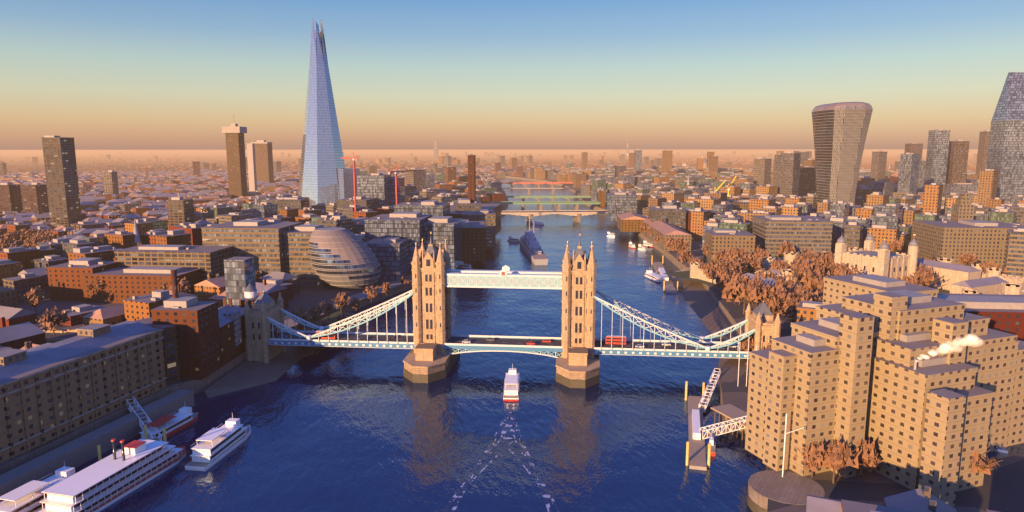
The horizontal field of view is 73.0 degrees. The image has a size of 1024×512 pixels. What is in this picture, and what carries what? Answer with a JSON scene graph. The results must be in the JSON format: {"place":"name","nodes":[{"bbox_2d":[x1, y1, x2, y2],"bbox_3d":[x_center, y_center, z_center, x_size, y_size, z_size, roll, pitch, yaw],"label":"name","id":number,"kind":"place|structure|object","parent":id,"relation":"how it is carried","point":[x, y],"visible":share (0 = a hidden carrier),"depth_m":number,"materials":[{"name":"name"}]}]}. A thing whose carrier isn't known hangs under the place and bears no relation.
{"place":"outdoors","nodes":[
{"label":"outdoors","id":0,"kind":"place"},
{"bbox_2d":[75,178,765,511],"bbox_3d":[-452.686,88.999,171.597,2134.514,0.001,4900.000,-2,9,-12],"label":"river water","id":1,"kind":"structure","parent":0,"point":[345,429],"depth_m":290.91,"materials":[{"name":"blue liquid"}]},
{"bbox_2d":[0,464,74,511],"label":"party boat","id":2,"kind":"object","parent":1,"relation":"on","point":[28,497],"visible":0.65,"depth_m":216.81,"materials":[{"name":"white metal"}]},
{"bbox_2d":[38,439,185,511],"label":"riverboat","id":3,"kind":"object","parent":1,"relation":"on","point":[115,476],"visible":1,"depth_m":228.53,"materials":[{"name":"white metal"}]},
{"bbox_2d":[138,406,198,439],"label":"boat","id":4,"kind":"object","parent":1,"relation":"in","point":[183,417],"visible":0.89,"depth_m":281.66,"materials":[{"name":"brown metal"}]},
{"bbox_2d":[185,414,250,470],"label":"passenger boat","id":5,"kind":"object","parent":1,"relation":"in","point":[212,447],"visible":1,"depth_m":257.52,"materials":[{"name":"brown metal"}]},
{"bbox_2d":[204,311,355,397],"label":"river foreshore","id":6,"kind":"structure","parent":1,"relation":"on","point":[246,374],"depth_m":352.86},
{"bbox_2d":[458,262,471,269],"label":"boat","id":7,"kind":"object","parent":1,"relation":"on","point":[465,266],"visible":0.69,"depth_m":661.86,"materials":[{"name":"white wood"}]},
{"bbox_2d":[449,401,557,511],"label":"wake","id":8,"kind":"object","parent":1,"relation":"on","point":[531,464],"visible":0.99,"depth_m":262.28,"materials":[{"name":"liquid"}]},
{"bbox_2d":[503,364,519,400],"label":"sightseeing boat","id":9,"kind":"object","parent":1,"relation":"on","point":[511,385],"visible":1,"depth_m":323.12,"materials":[{"name":"white metal"}]},
{"bbox_2d":[507,236,519,241],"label":"boat","id":10,"kind":"object","parent":1,"relation":"on","point":[511,239],"visible":0.98,"depth_m":853.79,"materials":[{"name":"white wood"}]},
{"bbox_2d":[520,214,547,264],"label":"warship","id":11,"kind":"object","parent":1,"relation":"on","point":[530,246],"visible":1,"depth_m":738.58,"materials":[{"name":"grey metal"}]},
{"bbox_2d":[502,182,572,187],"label":"bridge","id":12,"kind":"structure","parent":1,"relation":"in","point":[537,183],"depth_m":1992.92,"materials":[{"name":"red metal"}]},
{"bbox_2d":[532,220,543,224],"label":"boat","id":13,"kind":"object","parent":1,"relation":"in","point":[535,222],"visible":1,"depth_m":1042.16,"materials":[{"name":"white metal"}]},
{"bbox_2d":[502,188,579,194],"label":"bridge","id":14,"kind":"structure","parent":1,"relation":"in","point":[540,188],"depth_m":1703.47,"materials":[{"name":"metal"}]},
{"bbox_2d":[505,196,590,200],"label":"bridge","id":15,"kind":"structure","parent":1,"relation":"in","point":[538,198],"depth_m":1422.85,"materials":[{"name":"green metal"}]},
{"bbox_2d":[501,210,642,222],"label":"bridge","id":16,"kind":"structure","parent":1,"relation":"in","point":[576,214],"depth_m":1071.24,"materials":[{"name":"concrete"}]},
{"bbox_2d":[607,232,615,236],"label":"boat","id":17,"kind":"object","parent":1,"relation":"on","point":[610,234],"visible":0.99,"depth_m":901.86,"materials":[{"name":"white plastic"}]},
{"bbox_2d":[628,240,635,248],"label":"boat","id":18,"kind":"object","parent":1,"relation":"on","point":[631,245],"visible":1,"depth_m":800.75,"materials":[{"name":"white wood"}]},
{"bbox_2d":[638,244,645,250],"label":"boat","id":19,"kind":"object","parent":1,"relation":"on","point":[641,248],"visible":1,"depth_m":783.41,"materials":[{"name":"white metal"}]},
{"bbox_2d":[643,240,652,246],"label":"boat","id":20,"kind":"object","parent":1,"relation":"on","point":[645,243],"visible":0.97,"depth_m":811.47,"materials":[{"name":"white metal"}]},
{"bbox_2d":[644,267,664,282],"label":"boat","id":21,"kind":"object","parent":1,"relation":"on","point":[652,276],"visible":0.99,"depth_m":606.18,"materials":[{"name":"white metal"}]},
{"bbox_2d":[707,437,715,455],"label":"boat","id":22,"kind":"object","parent":1,"relation":"in","point":[713,445],"visible":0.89,"depth_m":264.84,"materials":[{"name":"brown plastic"}]},
{"bbox_2d":[0,149,1023,511],"bbox_3d":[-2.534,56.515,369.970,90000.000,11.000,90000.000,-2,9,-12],"label":"ground","id":23,"kind":"structure","parent":0,"point":[1000,489],"depth_m":324.71,"materials":[{"name":"grey concrete"}]},
{"bbox_2d":[97,396,166,460],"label":"butlers wharf pier","id":24,"kind":"structure","parent":23,"relation":"on","point":[134,408],"depth_m":271.07,"materials":[{"name":"grey metal"}]},
{"bbox_2d":[222,114,273,198],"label":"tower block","id":25,"kind":"structure","parent":23,"relation":"on","point":[260,159],"depth_m":1360.16,"materials":[{"name":"concrete"}]},
{"bbox_2d":[298,18,359,207],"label":"skyscraper","id":26,"kind":"structure","parent":23,"relation":"on","point":[326,176],"depth_m":1063.95,"materials":[{"name":"blue glass"}]},
{"bbox_2d":[308,227,380,289],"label":"city hall","id":27,"kind":"structure","parent":23,"relation":"on","point":[343,258],"depth_m":524.99,"materials":[{"name":"grey glass"}]},
{"bbox_2d":[284,274,411,349],"bbox_3d":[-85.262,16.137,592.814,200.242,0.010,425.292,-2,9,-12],"label":"trees","id":28,"kind":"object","parent":23,"relation":"on","point":[332,317],"visible":0.28,"depth_m":443.74,"materials":[{"name":"brown plant"}]},
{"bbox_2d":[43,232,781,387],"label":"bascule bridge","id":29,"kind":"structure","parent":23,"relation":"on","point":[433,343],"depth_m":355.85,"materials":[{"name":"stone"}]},
{"bbox_2d":[0,220,1006,483],"bbox_3d":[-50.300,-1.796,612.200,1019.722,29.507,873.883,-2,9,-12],"label":"trees","id":30,"kind":"object","parent":23,"relation":"on","point":[786,298],"visible":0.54,"depth_m":472.55,"materials":[{"name":"brown plant"}]},
{"bbox_2d":[0,72,1023,501],"bbox_3d":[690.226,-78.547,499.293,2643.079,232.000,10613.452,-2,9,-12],"label":"buildings","id":31,"kind":"structure","parent":23,"relation":"on","point":[84,376],"depth_m":533.62,"materials":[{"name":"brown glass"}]},
{"bbox_2d":[0,149,1023,511],"bbox_3d":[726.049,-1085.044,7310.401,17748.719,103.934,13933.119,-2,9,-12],"label":"city blocks","id":32,"kind":"structure","parent":23,"relation":"on","point":[150,185],"depth_m":1054.11,"materials":[{"name":"stone"}]},
{"bbox_2d":[341,152,736,210],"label":"construction cranes","id":33,"kind":"object","parent":23,"relation":"on","point":[390,172],"visible":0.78,"depth_m":848.01,"materials":[{"name":"metal"}]},
{"bbox_2d":[490,186,606,210],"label":"railway bridge","id":34,"kind":"structure","parent":23,"relation":"on","point":[601,202],"depth_m":1271.07,"materials":[{"name":"green metal"}]},
{"bbox_2d":[626,140,628,158],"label":"tower","id":35,"kind":"structure","parent":23,"relation":"on","point":[627,149],"depth_m":5933.71,"materials":[{"name":"grey glass"}]},
{"bbox_2d":[651,247,694,293],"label":"pier","id":36,"kind":"structure","parent":23,"relation":"on","point":[668,285],"depth_m":607.50,"materials":[{"name":"grey metal"}]},
{"bbox_2d":[682,155,706,168],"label":"cathedral","id":37,"kind":"structure","parent":23,"relation":"on","point":[704,165],"depth_m":2628.70,"materials":[{"name":"white stone"}]},
{"bbox_2d":[683,279,740,369],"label":"walkway","id":38,"kind":"structure","parent":23,"relation":"on","point":[700,301],"depth_m":487.72,"materials":[{"name":"grey concrete"}]},
{"bbox_2d":[685,344,824,511],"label":"pier","id":39,"kind":"structure","parent":23,"relation":"on","point":[786,487],"depth_m":250.45,"materials":[{"name":"grey wood"}]},
{"bbox_2d":[812,102,872,212],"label":"walkie talkie","id":40,"kind":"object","parent":23,"relation":"on","point":[840,130],"visible":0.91,"depth_m":979.08,"materials":[{"name":"grey glass"}]},
{"bbox_2d":[663,229,1023,294],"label":"tower of london","id":41,"kind":"structure","parent":23,"relation":"on","point":[883,260],"depth_m":520.03,"materials":[{"name":"stone"}]},
{"bbox_2d":[745,274,1023,506],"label":"tower hotel","id":42,"kind":"structure","parent":23,"relation":"on","point":[841,365],"depth_m":227.92,"materials":[{"name":"concrete"}]},
{"bbox_2d":[913,359,916,369],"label":"boiler flue","id":43,"kind":"object","parent":42,"relation":"on","point":[915,365],"visible":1,"depth_m":217.62,"materials":[{"name":"silver metal"}]},
{"bbox_2d":[986,443,1023,459],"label":"st katharine dock basin","id":44,"kind":"object","parent":23,"relation":"in","point":[1015,450],"depth_m":246.68,"materials":[{"name":"liquid"}]},
{"bbox_2d":[995,447,1007,453],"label":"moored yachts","id":45,"kind":"object","parent":44,"relation":"on","point":[1001,449],"visible":0.06,"depth_m":247.24,"materials":[{"name":"white metal"}]},
{"bbox_2d":[0,0,1023,149],"label":"sky","id":46,"kind":"structure","parent":0,"point":[99,74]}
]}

